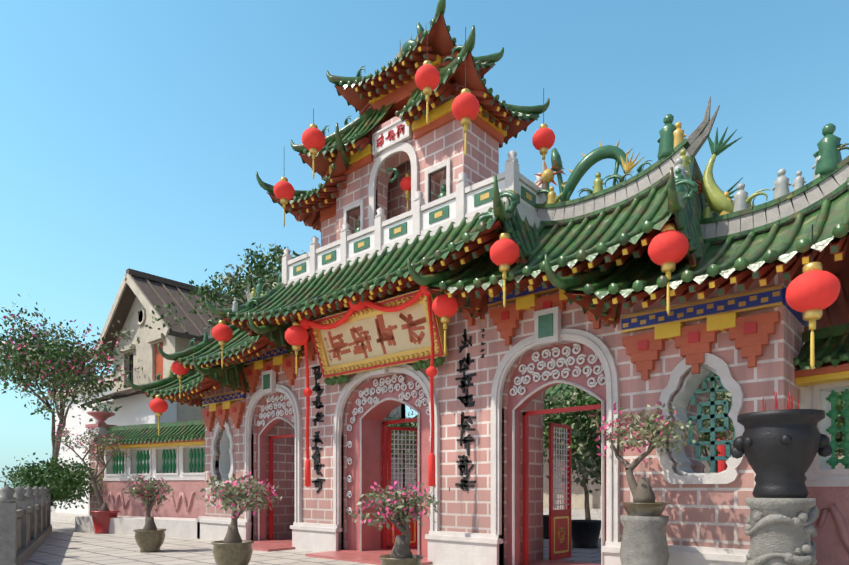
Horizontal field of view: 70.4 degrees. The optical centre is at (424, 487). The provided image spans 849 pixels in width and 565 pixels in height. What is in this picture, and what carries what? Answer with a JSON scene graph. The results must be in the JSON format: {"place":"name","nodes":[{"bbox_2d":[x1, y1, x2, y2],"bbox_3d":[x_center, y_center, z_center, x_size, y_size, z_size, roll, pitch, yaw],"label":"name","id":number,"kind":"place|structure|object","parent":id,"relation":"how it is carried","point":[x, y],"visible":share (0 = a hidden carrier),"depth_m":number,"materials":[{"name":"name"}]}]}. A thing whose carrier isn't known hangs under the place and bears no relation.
{"place":"outdoors","nodes":[
{"label":"outdoors","id":0,"kind":"place"},
{"bbox_2d":[88,435,415,515],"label":"courtyard walls","id":1,"kind":"structure","parent":0,"point":[407,476],"depth_m":35.35,"materials":[{"name":"paint"}]},
{"bbox_2d":[0,495,600,564],"bbox_3d":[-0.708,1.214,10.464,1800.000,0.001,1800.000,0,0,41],"label":"ground","id":2,"kind":"structure","parent":0,"point":[64,543],"depth_m":11.31,"materials":[{"name":"grey stone"}]},
{"bbox_2d":[0,485,51,564],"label":"stone railing","id":3,"kind":"object","parent":2,"relation":"on","point":[25,525],"visible":1,"depth_m":10.27,"materials":[{"name":"grey stone"}]},
{"bbox_2d":[0,452,107,510],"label":"bush","id":4,"kind":"object","parent":2,"relation":"on","point":[64,483],"visible":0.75,"depth_m":17.08,"materials":[{"name":"green plant"}]},
{"bbox_2d":[0,293,155,462],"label":"bougainvillea tree","id":5,"kind":"object","parent":2,"relation":"on","point":[57,365],"visible":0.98,"depth_m":19.24,"materials":[{"name":"green plant"}]},
{"bbox_2d":[51,424,128,533],"bbox_3d":[-8.982,-0.274,16.274,1.521,2.975,2.038,0,0,-6],"label":"potted tree","id":6,"kind":"object","parent":2,"relation":"on","point":[103,515],"visible":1,"depth_m":16.09,"materials":[{"name":"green plant"}]},
{"bbox_2d":[47,374,176,514],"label":"white building","id":7,"kind":"structure","parent":2,"relation":"on","point":[135,410],"depth_m":22.18,"materials":[{"name":"paint"}]},
{"bbox_2d":[75,405,204,537],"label":"side wall","id":8,"kind":"structure","parent":2,"relation":"on","point":[178,514],"depth_m":16.48,"materials":[{"name":"pink paint"}]},
{"bbox_2d":[122,474,174,551],"bbox_3d":[-5.288,0.472,11.465,0.890,1.484,0.839,0,0,41],"label":"bonsai pot","id":9,"kind":"object","parent":2,"relation":"on","point":[150,536],"visible":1,"depth_m":11.37,"materials":[{"name":"green plant"}]},
{"bbox_2d":[132,242,302,336],"bbox_3d":[-4.397,-3.135,16.864,7.437,8.721,5.664,0,0,41],"label":"tree","id":10,"kind":"object","parent":2,"relation":"on","point":[258,270],"visible":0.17,"depth_m":17.34,"materials":[{"name":"green plant"}]},
{"bbox_2d":[196,472,281,564],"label":"bonsai pot","id":11,"kind":"object","parent":2,"relation":"on","point":[232,548],"visible":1,"depth_m":8.28,"materials":[{"name":"green plant"}]},
{"bbox_2d":[92,268,404,496],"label":"old house","id":12,"kind":"structure","parent":2,"relation":"on","point":[143,293],"depth_m":21.09,"materials":[{"name":"paint"}]},
{"bbox_2d":[346,481,449,564],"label":"bonsai pot","id":13,"kind":"object","parent":2,"relation":"on","point":[398,506],"visible":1,"depth_m":6.84,"materials":[{"name":"pink plant"}]},
{"bbox_2d":[387,411,414,462],"bbox_3d":[-2.204,-0.980,23.162,3.915,4.417,4.628,0,0,41],"label":"courtyard shrub","id":14,"kind":"object","parent":2,"relation":"on","point":[391,425],"visible":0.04,"depth_m":22.85,"materials":[{"name":"green plant"}]},
{"bbox_2d":[387,413,419,472],"bbox_3d":[0.570,-1.126,22.279,4.864,4.687,5.993,0,0,41],"label":"courtyard shrub","id":15,"kind":"object","parent":2,"relation":"on","point":[415,424],"depth_m":21.43,"materials":[{"name":"green plant"}]},
{"bbox_2d":[389,408,419,472],"bbox_3d":[-1.524,-1.392,27.991,5.306,5.250,4.636,0,0,41],"label":"tree","id":16,"kind":"object","parent":2,"relation":"on","point":[406,425],"visible":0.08,"depth_m":27.36,"materials":[{"name":"green plant"}]},
{"bbox_2d":[395,431,545,479],"bbox_3d":[1.252,-0.551,18.761,5.382,3.571,3.564,0,0,41],"label":"courtyard shrub","id":17,"kind":"object","parent":2,"relation":"on","point":[415,451],"visible":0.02,"depth_m":19.07,"materials":[{"name":"green plant"}]},
{"bbox_2d":[127,0,848,564],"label":"gate building","id":18,"kind":"structure","parent":2,"relation":"on","point":[457,290],"depth_m":9.02,"materials":[{"name":"pink brick"}]},
{"bbox_2d":[387,512,600,548],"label":"courtyard planters","id":19,"kind":"object","parent":2,"relation":"on","point":[585,534],"visible":0.25,"depth_m":12.06,"materials":[{"name":"ceramic"}]},
{"bbox_2d":[543,384,598,519],"bbox_3d":[4.379,-1.105,17.780,4.550,4.678,3.856,0,0,-9],"label":"tree","id":20,"kind":"object","parent":2,"relation":"on","point":[586,501],"visible":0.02,"depth_m":17.60,"materials":[{"name":"green plant"}]},
{"bbox_2d":[543,384,709,494],"bbox_3d":[4.269,-0.819,14.210,4.220,4.092,4.104,0,0,-8],"label":"tree","id":21,"kind":"object","parent":2,"relation":"on","point":[584,433],"visible":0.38,"depth_m":13.76,"materials":[{"name":"green plant"}]},
{"bbox_2d":[561,401,696,564],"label":"bonsai on pedestal","id":22,"kind":"object","parent":2,"relation":"on","point":[644,521],"visible":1,"depth_m":6.72,"materials":[{"name":"green plant"}]},
{"bbox_2d":[698,384,733,472],"bbox_3d":[8.509,-1.459,18.604,5.096,5.366,4.761,0,0,41],"label":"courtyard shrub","id":23,"kind":"object","parent":2,"relation":"on","point":[719,422],"visible":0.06,"depth_m":18.22,"materials":[{"name":"green plant"}]},
{"bbox_2d":[707,366,844,459],"bbox_3d":[8.905,-1.089,13.184,4.605,4.618,5.486,0,0,41],"label":"courtyard shrub","id":24,"kind":"object","parent":2,"relation":"on","point":[839,421],"visible":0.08,"depth_m":12.51,"materials":[{"name":"green plant"}]},
{"bbox_2d":[731,391,832,564],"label":"incense burner","id":25,"kind":"object","parent":2,"relation":"on","point":[779,449],"visible":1,"depth_m":5.51,"materials":[{"name":"black metal"}]},
{"bbox_2d":[0,0,848,488],"label":"sky","id":26,"kind":"structure","parent":0,"point":[137,135],"materials":[{"name":"blue"}]},
{"bbox_2d":[543,366,844,508],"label":"hall","id":27,"kind":"structure","parent":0,"point":[577,496],"depth_m":36.26,"materials":[{"name":"paint"}]},
{"bbox_2d":[793,323,848,564],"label":"side wall","id":28,"kind":"structure","parent":0,"point":[823,381],"depth_m":6.93,"materials":[{"name":"pink paint"}]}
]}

